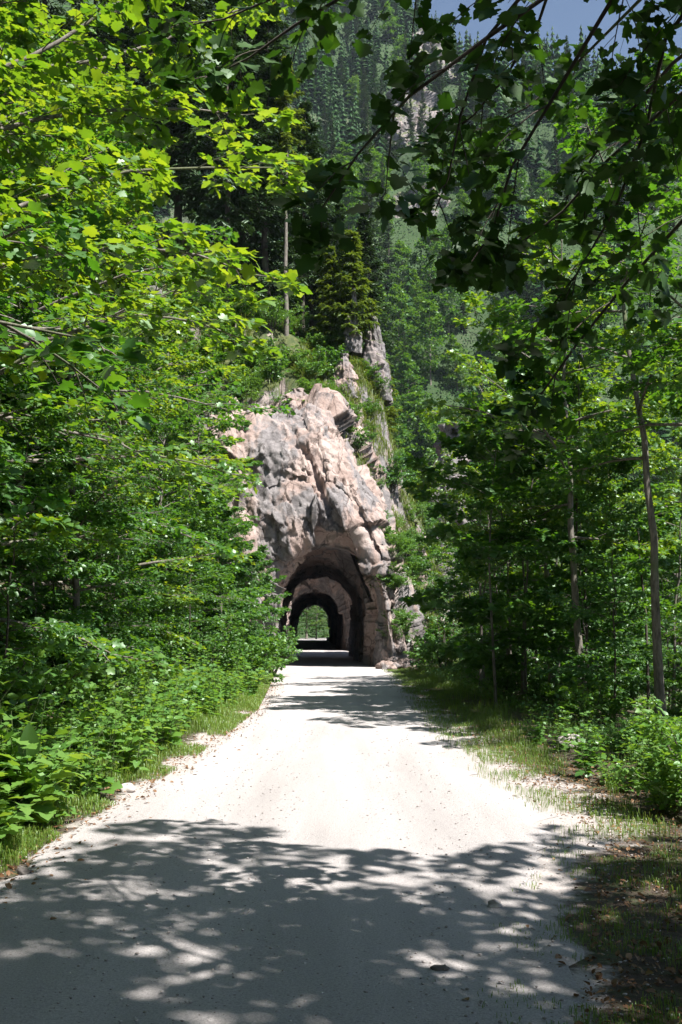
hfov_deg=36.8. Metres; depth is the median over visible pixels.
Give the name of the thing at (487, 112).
spruce tree
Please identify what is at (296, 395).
rock outcrop
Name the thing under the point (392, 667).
stone
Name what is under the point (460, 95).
spruce tree
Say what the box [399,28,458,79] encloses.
cliff
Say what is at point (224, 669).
weed
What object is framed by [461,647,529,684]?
bush
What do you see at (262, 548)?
sapling
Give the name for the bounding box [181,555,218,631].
sapling
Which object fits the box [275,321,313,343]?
bush
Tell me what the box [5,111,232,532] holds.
maple tree
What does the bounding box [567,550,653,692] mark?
sapling
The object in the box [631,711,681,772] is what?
bush
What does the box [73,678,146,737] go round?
weed
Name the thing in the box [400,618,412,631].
bush
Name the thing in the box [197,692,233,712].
weed
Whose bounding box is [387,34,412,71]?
broadleaf tree
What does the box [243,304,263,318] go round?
bush
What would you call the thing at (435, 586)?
bush
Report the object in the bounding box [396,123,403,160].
spruce tree
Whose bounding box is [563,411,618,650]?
maple tree
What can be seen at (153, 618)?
bush
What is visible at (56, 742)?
weed
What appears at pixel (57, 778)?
weed
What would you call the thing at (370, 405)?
bush
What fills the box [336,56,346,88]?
spruce tree
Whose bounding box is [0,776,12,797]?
weed
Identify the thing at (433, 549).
bush
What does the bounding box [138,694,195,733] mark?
weed
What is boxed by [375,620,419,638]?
bush
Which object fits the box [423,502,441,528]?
bush
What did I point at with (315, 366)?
bush
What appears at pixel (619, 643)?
sapling
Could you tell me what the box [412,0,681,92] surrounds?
sky
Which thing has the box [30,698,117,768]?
weed
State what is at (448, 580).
beech tree
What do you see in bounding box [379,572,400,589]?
bush
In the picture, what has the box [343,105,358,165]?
spruce tree
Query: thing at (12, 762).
weed
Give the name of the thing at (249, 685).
weed
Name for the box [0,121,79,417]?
beech tree
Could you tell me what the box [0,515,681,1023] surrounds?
ground
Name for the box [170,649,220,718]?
weed
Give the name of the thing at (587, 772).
weed
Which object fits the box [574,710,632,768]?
weed
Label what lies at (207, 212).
spruce tree
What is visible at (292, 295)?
bush
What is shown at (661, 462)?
maple tree
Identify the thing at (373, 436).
bush
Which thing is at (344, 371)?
rock outcrop
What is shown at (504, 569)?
sapling
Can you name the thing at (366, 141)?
spruce tree
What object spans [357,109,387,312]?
spruce tree
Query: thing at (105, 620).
bush
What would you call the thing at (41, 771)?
weed
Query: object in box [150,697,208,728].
weed
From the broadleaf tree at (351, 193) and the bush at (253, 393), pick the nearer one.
the bush at (253, 393)
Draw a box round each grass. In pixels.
[0,669,274,871]
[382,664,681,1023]
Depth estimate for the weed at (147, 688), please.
16.34 m
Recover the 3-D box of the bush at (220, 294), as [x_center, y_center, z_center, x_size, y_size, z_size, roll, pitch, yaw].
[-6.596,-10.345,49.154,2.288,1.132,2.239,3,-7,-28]
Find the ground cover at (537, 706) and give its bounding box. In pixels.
[0,549,680,784]
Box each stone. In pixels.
[16,867,31,875]
[118,783,135,792]
[375,660,400,669]
[387,665,396,669]
[393,657,413,663]
[402,662,416,668]
[430,964,449,970]
[487,899,502,907]
[556,733,586,748]
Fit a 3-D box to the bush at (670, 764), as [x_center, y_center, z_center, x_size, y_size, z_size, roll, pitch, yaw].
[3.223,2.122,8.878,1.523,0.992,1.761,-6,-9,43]
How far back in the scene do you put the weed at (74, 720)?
11.70 m
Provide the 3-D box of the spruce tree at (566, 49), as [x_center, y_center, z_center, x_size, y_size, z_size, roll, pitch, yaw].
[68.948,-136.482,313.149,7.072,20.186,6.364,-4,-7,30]
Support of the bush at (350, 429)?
on the hillside
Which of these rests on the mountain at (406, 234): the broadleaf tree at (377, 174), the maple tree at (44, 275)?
the broadleaf tree at (377, 174)
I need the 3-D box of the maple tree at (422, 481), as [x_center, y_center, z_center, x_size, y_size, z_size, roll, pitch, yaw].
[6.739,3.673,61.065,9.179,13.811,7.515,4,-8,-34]
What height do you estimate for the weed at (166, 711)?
1.061 m
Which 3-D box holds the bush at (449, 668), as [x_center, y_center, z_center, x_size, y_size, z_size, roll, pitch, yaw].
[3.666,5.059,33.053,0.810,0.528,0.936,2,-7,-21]
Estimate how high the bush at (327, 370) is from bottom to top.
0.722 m
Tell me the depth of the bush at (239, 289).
50.73 m
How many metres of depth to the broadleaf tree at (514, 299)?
200.20 m
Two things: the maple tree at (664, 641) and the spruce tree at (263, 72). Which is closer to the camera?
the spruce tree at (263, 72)
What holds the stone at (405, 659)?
on the ground at (548, 897)
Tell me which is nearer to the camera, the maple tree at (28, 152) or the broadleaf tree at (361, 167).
the maple tree at (28, 152)
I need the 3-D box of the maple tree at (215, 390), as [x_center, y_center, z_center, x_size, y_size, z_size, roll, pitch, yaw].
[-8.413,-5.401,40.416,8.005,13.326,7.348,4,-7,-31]
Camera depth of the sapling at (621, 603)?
21.35 m
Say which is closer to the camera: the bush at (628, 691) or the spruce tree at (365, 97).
the bush at (628, 691)
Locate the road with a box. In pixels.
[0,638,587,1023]
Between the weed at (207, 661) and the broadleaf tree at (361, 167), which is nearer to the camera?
the weed at (207, 661)
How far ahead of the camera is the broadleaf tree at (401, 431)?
169.57 m
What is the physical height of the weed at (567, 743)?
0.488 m
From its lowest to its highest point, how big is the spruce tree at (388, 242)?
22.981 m
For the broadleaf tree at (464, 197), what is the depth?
239.25 m
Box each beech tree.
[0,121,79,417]
[0,308,186,674]
[72,358,247,666]
[73,367,140,506]
[171,506,269,634]
[297,616,306,633]
[299,606,327,638]
[425,544,506,654]
[448,475,546,663]
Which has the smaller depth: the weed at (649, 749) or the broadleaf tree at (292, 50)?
the weed at (649, 749)
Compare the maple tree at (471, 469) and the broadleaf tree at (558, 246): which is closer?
the maple tree at (471, 469)
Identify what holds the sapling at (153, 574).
on the ground at (548, 897)
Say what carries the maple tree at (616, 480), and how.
on the ground at (548, 897)
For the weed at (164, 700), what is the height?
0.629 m
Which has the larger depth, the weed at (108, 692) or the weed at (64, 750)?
the weed at (108, 692)
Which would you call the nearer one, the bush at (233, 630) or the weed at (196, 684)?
the weed at (196, 684)
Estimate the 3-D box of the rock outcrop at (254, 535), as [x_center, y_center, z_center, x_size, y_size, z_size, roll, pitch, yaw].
[-4.367,3.066,38.131,3.274,6.558,2.571,1,-6,-9]
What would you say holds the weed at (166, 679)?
on the ground at (548, 897)
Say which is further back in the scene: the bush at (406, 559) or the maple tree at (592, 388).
the bush at (406, 559)
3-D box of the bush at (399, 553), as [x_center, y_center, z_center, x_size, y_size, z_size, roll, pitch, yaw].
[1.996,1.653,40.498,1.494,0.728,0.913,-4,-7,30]
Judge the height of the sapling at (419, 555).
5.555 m
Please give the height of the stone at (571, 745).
0.293 m
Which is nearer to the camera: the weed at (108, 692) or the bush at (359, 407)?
the weed at (108, 692)
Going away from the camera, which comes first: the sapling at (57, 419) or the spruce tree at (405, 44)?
the sapling at (57, 419)
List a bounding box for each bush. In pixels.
[0,548,15,609]
[0,604,66,678]
[0,638,107,730]
[29,651,157,711]
[38,625,146,699]
[46,590,165,633]
[47,598,154,672]
[86,600,195,651]
[104,618,176,641]
[147,612,175,666]
[153,231,166,254]
[154,609,245,674]
[162,605,202,637]
[170,626,237,673]
[176,329,210,347]
[178,342,193,354]
[184,286,231,302]
[188,323,235,341]
[191,336,224,363]
[192,377,238,410]
[194,628,226,664]
[195,287,227,307]
[197,364,224,377]
[198,393,224,412]
[202,300,244,315]
[203,635,289,683]
[211,320,233,331]
[217,284,243,299]
[217,384,247,402]
[217,619,269,672]
[219,334,243,347]
[221,287,259,316]
[221,315,242,326]
[226,359,270,388]
[233,290,270,316]
[233,348,280,370]
[236,376,263,391]
[239,269,274,300]
[240,334,290,364]
[240,381,263,402]
[242,296,303,330]
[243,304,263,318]
[244,353,288,384]
[247,623,302,676]
[257,291,308,318]
[258,295,283,312]
[269,390,291,400]
[272,290,300,314]
[273,398,291,403]
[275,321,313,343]
[279,344,309,366]
[288,359,328,378]
[289,311,310,334]
[290,344,342,377]
[294,355,317,367]
[295,376,338,393]
[296,332,316,348]
[302,346,348,366]
[305,332,337,350]
[316,366,340,378]
[319,326,364,349]
[322,382,346,391]
[333,343,365,359]
[345,425,364,434]
[346,401,367,421]
[352,426,372,453]
[357,359,378,378]
[362,396,380,415]
[363,404,372,415]
[363,419,378,430]
[365,368,381,382]
[366,431,377,439]
[369,377,389,391]
[369,453,416,492]
[372,379,393,391]
[373,565,418,592]
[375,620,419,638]
[376,477,390,486]
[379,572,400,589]
[380,605,409,623]
[381,575,407,588]
[384,526,396,535]
[384,531,409,548]
[385,610,419,628]
[387,545,405,561]
[388,561,399,572]
[391,449,404,458]
[394,538,415,555]
[395,449,413,472]
[395,515,405,528]
[397,533,421,555]
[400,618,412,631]
[402,504,414,515]
[402,562,419,576]
[403,555,429,575]
[403,613,486,663]
[403,635,464,668]
[404,526,423,555]
[405,472,420,486]
[405,514,421,521]
[407,498,427,512]
[414,576,452,612]
[418,504,435,527]
[418,523,436,533]
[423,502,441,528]
[424,533,440,552]
[432,539,450,566]
[441,662,465,674]
[450,627,462,635]
[459,665,541,696]
[460,623,506,666]
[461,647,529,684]
[515,650,533,674]
[518,665,547,689]
[526,676,561,703]
[541,677,633,726]
[550,669,630,703]
[583,720,654,758]
[589,662,650,705]
[601,663,653,706]
[609,696,681,812]
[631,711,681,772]
[641,701,681,716]
[668,693,681,715]
[672,685,681,717]
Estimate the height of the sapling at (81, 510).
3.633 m
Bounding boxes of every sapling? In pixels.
[0,363,113,693]
[0,376,72,627]
[0,441,106,685]
[3,425,128,655]
[13,472,104,616]
[65,470,178,653]
[66,521,172,689]
[96,462,187,615]
[98,486,183,638]
[141,475,252,667]
[148,480,221,625]
[150,529,203,625]
[158,481,246,628]
[161,499,242,627]
[166,443,244,612]
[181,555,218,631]
[182,490,270,661]
[191,494,264,635]
[199,580,255,661]
[216,552,293,656]
[217,562,264,634]
[219,593,263,651]
[234,543,280,634]
[258,545,291,641]
[398,393,591,706]
[399,536,448,639]
[419,420,596,695]
[446,342,636,700]
[455,502,542,652]
[485,562,528,654]
[492,368,681,700]
[492,562,539,658]
[501,561,555,655]
[516,435,641,674]
[529,459,681,727]
[529,530,635,696]
[532,518,649,660]
[536,564,594,667]
[559,510,665,685]
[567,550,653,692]
[590,590,653,693]
[594,556,665,673]
[604,507,681,712]
[607,520,681,709]
[612,520,681,687]
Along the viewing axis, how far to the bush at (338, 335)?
50.89 m
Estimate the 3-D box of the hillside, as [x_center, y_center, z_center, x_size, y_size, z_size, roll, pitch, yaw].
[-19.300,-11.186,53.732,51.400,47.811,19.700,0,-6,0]
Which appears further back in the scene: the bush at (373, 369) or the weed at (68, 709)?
the bush at (373, 369)
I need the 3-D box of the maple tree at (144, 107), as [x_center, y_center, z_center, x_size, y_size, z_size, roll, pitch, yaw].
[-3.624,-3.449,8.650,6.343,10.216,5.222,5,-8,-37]
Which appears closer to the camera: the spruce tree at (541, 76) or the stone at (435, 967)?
the stone at (435, 967)
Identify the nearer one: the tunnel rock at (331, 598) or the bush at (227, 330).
the bush at (227, 330)
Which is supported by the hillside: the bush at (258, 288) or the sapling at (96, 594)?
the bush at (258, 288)
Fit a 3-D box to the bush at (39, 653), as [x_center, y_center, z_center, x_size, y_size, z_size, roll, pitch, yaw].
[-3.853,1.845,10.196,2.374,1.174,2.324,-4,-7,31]
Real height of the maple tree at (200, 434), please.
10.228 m
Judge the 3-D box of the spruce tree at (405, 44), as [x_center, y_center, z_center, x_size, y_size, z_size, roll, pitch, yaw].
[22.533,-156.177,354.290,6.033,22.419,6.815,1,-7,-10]
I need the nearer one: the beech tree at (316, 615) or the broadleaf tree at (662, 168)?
the beech tree at (316, 615)
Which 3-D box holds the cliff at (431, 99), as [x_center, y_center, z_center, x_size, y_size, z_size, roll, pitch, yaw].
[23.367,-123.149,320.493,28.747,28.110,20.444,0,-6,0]
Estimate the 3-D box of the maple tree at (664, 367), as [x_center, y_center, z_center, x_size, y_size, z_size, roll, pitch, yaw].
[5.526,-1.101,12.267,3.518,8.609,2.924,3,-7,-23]
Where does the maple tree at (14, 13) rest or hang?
on the ground at (548, 897)
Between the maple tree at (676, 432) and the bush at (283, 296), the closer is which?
the maple tree at (676, 432)
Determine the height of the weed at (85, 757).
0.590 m
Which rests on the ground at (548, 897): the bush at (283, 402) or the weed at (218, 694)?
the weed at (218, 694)
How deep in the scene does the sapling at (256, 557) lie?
32.96 m
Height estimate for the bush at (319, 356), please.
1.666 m
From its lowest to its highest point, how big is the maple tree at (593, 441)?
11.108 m
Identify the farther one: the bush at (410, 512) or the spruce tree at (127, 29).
the spruce tree at (127, 29)
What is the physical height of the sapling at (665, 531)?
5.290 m
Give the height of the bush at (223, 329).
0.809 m
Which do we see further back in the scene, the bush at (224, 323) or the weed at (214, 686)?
the bush at (224, 323)
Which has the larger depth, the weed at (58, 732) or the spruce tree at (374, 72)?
the spruce tree at (374, 72)
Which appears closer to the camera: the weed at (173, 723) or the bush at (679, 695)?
the weed at (173, 723)
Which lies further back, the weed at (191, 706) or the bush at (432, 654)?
the bush at (432, 654)
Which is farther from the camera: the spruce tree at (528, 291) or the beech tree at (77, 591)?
the spruce tree at (528, 291)
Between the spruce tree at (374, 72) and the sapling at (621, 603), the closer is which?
the sapling at (621, 603)
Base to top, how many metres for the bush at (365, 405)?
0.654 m
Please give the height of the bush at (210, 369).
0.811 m
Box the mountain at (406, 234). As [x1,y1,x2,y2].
[6,0,681,669]
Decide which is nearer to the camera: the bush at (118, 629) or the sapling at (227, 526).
the bush at (118, 629)
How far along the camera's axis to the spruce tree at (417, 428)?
174.62 m
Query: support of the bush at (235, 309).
on the hillside
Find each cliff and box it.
[384,87,451,147]
[391,184,450,217]
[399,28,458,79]
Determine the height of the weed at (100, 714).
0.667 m
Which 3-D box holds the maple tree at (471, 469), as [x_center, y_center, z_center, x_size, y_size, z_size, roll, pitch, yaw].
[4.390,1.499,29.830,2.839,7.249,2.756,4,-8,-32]
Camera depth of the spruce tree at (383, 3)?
411.79 m
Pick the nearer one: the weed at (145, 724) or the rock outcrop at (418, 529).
the weed at (145, 724)
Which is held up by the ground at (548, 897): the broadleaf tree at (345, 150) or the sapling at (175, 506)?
the sapling at (175, 506)
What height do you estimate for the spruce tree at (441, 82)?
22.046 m
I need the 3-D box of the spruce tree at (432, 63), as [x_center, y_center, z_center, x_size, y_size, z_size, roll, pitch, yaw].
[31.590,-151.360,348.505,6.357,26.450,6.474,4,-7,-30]
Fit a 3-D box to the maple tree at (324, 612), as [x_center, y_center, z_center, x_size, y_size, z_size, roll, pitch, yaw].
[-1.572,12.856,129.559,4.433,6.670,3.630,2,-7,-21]
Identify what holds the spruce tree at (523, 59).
on the mountain at (406, 234)
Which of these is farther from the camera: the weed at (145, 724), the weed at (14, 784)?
the weed at (145, 724)
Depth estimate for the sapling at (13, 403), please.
16.50 m
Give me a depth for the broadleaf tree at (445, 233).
225.21 m
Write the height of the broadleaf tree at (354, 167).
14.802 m
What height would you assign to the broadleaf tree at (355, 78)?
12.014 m
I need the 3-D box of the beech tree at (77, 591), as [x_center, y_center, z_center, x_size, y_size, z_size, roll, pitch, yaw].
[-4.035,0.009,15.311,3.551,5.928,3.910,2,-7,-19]
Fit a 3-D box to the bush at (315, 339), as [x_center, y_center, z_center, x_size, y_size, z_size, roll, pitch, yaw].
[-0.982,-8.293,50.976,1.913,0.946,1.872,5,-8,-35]
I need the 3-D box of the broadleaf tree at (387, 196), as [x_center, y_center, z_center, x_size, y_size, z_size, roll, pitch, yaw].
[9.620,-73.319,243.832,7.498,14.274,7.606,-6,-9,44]
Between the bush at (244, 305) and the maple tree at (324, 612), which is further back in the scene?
the maple tree at (324, 612)
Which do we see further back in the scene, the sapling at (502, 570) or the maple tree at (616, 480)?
the maple tree at (616, 480)
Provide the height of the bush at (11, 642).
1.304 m
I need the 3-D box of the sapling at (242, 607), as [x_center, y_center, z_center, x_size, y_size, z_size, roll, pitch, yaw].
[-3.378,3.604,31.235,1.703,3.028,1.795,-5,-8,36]
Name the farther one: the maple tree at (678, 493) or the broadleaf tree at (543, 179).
the broadleaf tree at (543, 179)
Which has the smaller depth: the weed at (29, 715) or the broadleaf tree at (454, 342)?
the weed at (29, 715)
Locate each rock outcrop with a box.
[202,511,264,626]
[276,388,307,413]
[332,353,359,397]
[409,522,429,570]
[429,422,487,629]
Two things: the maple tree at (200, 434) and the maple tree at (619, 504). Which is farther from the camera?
the maple tree at (619, 504)
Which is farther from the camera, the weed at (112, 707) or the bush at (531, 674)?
the bush at (531, 674)
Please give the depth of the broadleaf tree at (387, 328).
204.03 m
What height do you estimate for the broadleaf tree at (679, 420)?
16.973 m
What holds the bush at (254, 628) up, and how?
on the ground at (548, 897)
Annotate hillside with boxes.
[0,148,461,664]
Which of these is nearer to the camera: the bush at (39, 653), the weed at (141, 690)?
the bush at (39, 653)
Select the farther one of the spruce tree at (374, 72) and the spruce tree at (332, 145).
the spruce tree at (374, 72)
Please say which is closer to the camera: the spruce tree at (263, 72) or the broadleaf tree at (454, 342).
the spruce tree at (263, 72)
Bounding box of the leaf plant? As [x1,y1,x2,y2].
[18,723,39,771]
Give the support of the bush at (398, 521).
on the hillside
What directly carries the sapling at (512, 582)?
on the ground at (548, 897)
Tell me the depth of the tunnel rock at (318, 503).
41.22 m
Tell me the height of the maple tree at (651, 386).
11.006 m
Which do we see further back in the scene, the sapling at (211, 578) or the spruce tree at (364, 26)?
the spruce tree at (364, 26)
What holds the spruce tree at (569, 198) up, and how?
on the mountain at (406, 234)
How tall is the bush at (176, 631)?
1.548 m
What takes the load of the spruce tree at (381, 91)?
on the mountain at (406, 234)
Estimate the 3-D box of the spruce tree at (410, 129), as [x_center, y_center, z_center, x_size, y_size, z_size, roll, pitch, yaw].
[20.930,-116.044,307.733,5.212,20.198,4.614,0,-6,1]
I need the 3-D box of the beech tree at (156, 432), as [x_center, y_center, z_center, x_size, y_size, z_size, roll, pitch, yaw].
[-4.609,0.011,25.811,4.079,7.800,4.344,-3,-7,24]
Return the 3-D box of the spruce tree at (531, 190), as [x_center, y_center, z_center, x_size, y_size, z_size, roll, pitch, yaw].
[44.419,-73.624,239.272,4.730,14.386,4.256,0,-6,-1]
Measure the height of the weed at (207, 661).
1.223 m
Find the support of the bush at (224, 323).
on the hillside
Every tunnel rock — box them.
[135,383,427,666]
[286,577,351,650]
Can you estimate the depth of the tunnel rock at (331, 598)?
73.74 m
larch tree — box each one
[260,56,311,335]
[309,246,346,349]
[326,229,382,359]
[385,359,401,431]
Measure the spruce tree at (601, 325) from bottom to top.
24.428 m
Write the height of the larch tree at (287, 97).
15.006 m
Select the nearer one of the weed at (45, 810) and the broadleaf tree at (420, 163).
the weed at (45, 810)
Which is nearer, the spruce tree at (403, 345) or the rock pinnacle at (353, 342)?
the rock pinnacle at (353, 342)
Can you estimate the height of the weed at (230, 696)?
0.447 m
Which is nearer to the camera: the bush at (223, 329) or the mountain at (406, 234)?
the bush at (223, 329)
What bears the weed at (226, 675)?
on the ground at (548, 897)
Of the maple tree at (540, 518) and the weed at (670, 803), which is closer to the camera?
the weed at (670, 803)
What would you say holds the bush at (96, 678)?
on the ground at (548, 897)
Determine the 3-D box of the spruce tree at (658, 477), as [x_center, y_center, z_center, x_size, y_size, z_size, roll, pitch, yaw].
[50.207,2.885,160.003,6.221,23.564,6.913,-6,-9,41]
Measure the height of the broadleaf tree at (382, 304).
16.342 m
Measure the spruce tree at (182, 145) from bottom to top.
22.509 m
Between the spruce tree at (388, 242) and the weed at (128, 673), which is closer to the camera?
the weed at (128, 673)
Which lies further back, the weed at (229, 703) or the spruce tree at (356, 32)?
the spruce tree at (356, 32)
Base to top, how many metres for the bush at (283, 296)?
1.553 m
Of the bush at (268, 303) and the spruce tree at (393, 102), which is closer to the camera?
the bush at (268, 303)
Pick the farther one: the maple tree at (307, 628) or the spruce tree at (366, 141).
the spruce tree at (366, 141)
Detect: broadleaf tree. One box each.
[284,39,298,67]
[321,157,334,208]
[322,153,361,216]
[328,183,364,242]
[335,141,354,164]
[341,162,363,203]
[345,75,359,103]
[356,163,376,218]
[358,284,396,346]
[361,166,381,205]
[362,161,379,203]
[363,145,392,199]
[364,175,395,225]
[374,217,394,257]
[377,282,420,358]
[377,315,394,354]
[378,1,400,43]
[382,239,421,294]
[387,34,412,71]
[387,389,409,440]
[388,341,413,384]
[390,422,419,482]
[391,352,431,422]
[392,390,431,462]
[401,268,427,313]
[404,149,438,198]
[406,413,446,475]
[408,299,454,385]
[409,227,444,297]
[410,419,437,503]
[423,256,469,335]
[431,220,453,278]
[439,137,465,182]
[439,337,470,390]
[451,188,473,234]
[462,235,483,279]
[463,77,477,110]
[466,124,499,189]
[482,165,509,218]
[486,338,506,401]
[489,165,513,211]
[490,294,531,361]
[492,150,521,202]
[505,168,533,213]
[525,43,552,84]
[532,169,558,205]
[550,240,564,270]
[561,307,608,382]
[572,299,603,372]
[590,275,619,335]
[594,60,610,92]
[628,416,648,473]
[629,151,670,209]
[630,292,673,352]
[635,446,680,499]
[655,366,681,445]
[657,129,677,188]
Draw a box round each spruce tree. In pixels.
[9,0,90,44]
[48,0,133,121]
[86,0,201,179]
[122,0,241,238]
[169,0,300,310]
[184,1,291,293]
[206,0,320,317]
[251,100,343,330]
[280,146,334,334]
[289,0,298,25]
[298,42,303,62]
[305,225,331,334]
[315,203,370,334]
[317,119,324,162]
[321,102,329,147]
[325,89,335,122]
[325,111,338,159]
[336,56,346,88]
[339,4,350,44]
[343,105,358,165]
[345,201,401,375]
[348,0,355,29]
[350,16,364,62]
[354,0,367,29]
[356,74,368,125]
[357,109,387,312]
[358,67,371,133]
[360,124,375,161]
[367,46,379,94]
[369,88,385,162]
[375,155,394,251]
[378,73,386,97]
[379,0,386,10]
[380,200,399,293]
[382,110,398,168]
[391,94,397,154]
[393,0,399,16]
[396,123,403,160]
[398,331,416,401]
[399,31,410,66]
[400,94,407,112]
[403,97,416,147]
[409,407,424,501]
[415,88,427,143]
[425,107,432,155]
[427,42,439,91]
[431,57,444,93]
[434,60,446,111]
[455,74,467,115]
[457,294,471,332]
[466,81,480,128]
[482,100,492,132]
[517,281,536,325]
[518,264,537,348]
[520,54,534,93]
[522,168,537,223]
[529,253,552,348]
[535,64,542,97]
[548,127,564,205]
[561,35,572,75]
[562,157,574,214]
[583,271,612,371]
[585,35,593,81]
[608,234,621,316]
[612,141,630,205]
[654,475,675,597]
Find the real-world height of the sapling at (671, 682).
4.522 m
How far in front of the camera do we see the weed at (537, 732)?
13.75 m
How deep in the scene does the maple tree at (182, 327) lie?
34.39 m
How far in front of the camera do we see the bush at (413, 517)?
48.70 m
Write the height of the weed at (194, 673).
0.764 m
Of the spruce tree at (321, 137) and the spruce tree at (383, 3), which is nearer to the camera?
the spruce tree at (321, 137)
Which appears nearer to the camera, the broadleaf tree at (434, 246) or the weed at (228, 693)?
the weed at (228, 693)
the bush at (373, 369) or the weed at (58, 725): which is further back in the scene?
the bush at (373, 369)
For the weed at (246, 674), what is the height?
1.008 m
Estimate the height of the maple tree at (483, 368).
8.817 m
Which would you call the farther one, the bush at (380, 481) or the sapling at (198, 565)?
the bush at (380, 481)
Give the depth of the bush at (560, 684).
20.22 m
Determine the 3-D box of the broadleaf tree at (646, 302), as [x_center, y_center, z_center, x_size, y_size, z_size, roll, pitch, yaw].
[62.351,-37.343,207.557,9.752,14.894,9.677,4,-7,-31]
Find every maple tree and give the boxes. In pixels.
[0,0,75,312]
[0,0,184,463]
[0,0,263,680]
[0,0,321,519]
[0,6,217,527]
[0,40,295,634]
[0,88,104,379]
[4,221,255,675]
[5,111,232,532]
[6,0,119,401]
[21,63,182,496]
[57,223,246,501]
[60,150,245,567]
[89,282,252,570]
[137,337,272,632]
[145,0,681,474]
[297,606,322,638]
[312,610,328,637]
[411,348,626,687]
[412,455,468,630]
[419,361,522,684]
[421,196,680,712]
[423,542,477,636]
[433,460,530,664]
[446,413,564,656]
[448,459,519,687]
[467,432,573,699]
[473,97,681,723]
[480,395,569,678]
[484,504,570,653]
[494,282,664,591]
[504,361,636,684]
[519,441,604,653]
[544,51,681,495]
[557,400,667,672]
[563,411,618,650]
[570,467,665,653]
[578,392,681,709]
[579,498,648,608]
[600,377,681,709]
[621,320,681,484]
[624,401,681,716]
[632,436,681,693]
[636,356,681,389]
[647,485,681,669]
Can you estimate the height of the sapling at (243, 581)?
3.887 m
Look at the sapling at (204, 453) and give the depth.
36.04 m
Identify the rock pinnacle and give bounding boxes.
[343,287,361,355]
[362,307,392,405]
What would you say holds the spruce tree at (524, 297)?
on the mountain at (406, 234)
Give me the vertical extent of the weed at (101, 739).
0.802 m
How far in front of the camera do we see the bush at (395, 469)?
47.46 m
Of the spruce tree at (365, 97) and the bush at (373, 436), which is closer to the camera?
the bush at (373, 436)
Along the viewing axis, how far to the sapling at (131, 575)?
17.51 m
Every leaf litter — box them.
[0,682,681,1023]
[492,759,681,1023]
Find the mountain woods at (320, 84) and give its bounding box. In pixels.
[50,0,681,652]
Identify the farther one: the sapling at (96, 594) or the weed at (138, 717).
the sapling at (96, 594)
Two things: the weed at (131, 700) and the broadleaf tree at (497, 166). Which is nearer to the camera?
the weed at (131, 700)
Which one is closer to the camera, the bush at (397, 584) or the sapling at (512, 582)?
the sapling at (512, 582)
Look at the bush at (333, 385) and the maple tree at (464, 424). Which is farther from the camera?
the maple tree at (464, 424)
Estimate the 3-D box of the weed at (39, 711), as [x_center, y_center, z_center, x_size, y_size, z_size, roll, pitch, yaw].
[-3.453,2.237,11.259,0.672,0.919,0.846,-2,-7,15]
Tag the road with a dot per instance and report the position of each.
(329, 677)
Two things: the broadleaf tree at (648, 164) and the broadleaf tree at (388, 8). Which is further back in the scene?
the broadleaf tree at (388, 8)
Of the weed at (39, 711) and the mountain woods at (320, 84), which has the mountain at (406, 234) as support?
the mountain woods at (320, 84)
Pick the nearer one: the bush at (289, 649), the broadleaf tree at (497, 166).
the bush at (289, 649)
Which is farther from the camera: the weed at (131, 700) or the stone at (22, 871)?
the weed at (131, 700)
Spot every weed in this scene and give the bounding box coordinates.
[0,669,104,794]
[0,679,31,739]
[0,692,74,794]
[0,713,69,761]
[0,728,58,763]
[0,728,91,779]
[0,732,86,823]
[0,736,84,828]
[0,754,82,797]
[0,759,19,775]
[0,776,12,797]
[0,776,35,797]
[0,794,39,855]
[0,795,58,837]
[1,747,85,825]
[2,694,70,797]
[2,777,42,795]
[5,690,72,747]
[6,759,76,801]
[24,692,69,746]
[25,695,128,752]
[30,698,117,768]
[36,738,77,778]
[37,754,83,802]
[38,709,80,747]
[39,707,113,780]
[41,691,80,734]
[42,743,127,795]
[50,654,108,735]
[54,749,118,803]
[57,702,130,739]
[62,657,119,726]
[65,697,139,800]
[70,675,133,711]
[71,681,171,776]
[72,699,139,735]
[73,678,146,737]
[73,707,161,766]
[82,686,141,731]
[86,721,149,751]
[88,679,139,717]
[95,672,132,715]
[97,706,158,748]
[106,668,187,752]
[109,672,156,717]
[112,673,170,751]
[116,667,175,700]
[120,670,156,703]
[123,657,196,726]
[123,664,186,750]
[128,664,158,718]
[129,715,176,749]
[133,731,160,765]
[134,685,190,711]
[134,693,193,746]
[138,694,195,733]
[143,651,176,682]
[146,674,183,702]
[147,652,195,692]
[150,654,218,704]
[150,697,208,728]
[150,707,201,731]
[159,672,217,693]
[160,646,201,689]
[162,682,214,708]
[167,647,226,710]
[169,678,223,704]
[169,693,200,729]
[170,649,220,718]
[170,665,220,704]
[178,639,223,685]
[182,647,241,687]
[186,653,235,692]
[187,696,223,721]
[188,655,243,706]
[191,644,225,685]
[191,669,229,699]
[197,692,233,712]
[202,671,243,694]
[206,661,240,682]
[212,684,245,698]
[221,688,238,706]
[222,657,262,695]
[229,665,272,691]
[230,653,269,690]
[236,674,262,695]
[518,707,548,744]
[521,704,551,745]
[540,710,573,752]
[545,713,574,752]
[555,706,608,779]
[572,730,604,766]
[573,715,605,747]
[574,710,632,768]
[584,701,639,764]
[596,748,646,792]
[596,757,624,784]
[619,730,652,777]
[622,734,654,771]
[631,743,681,814]
[632,719,674,789]
[634,723,676,781]
[640,764,675,800]
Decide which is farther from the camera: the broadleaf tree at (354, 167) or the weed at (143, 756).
the broadleaf tree at (354, 167)

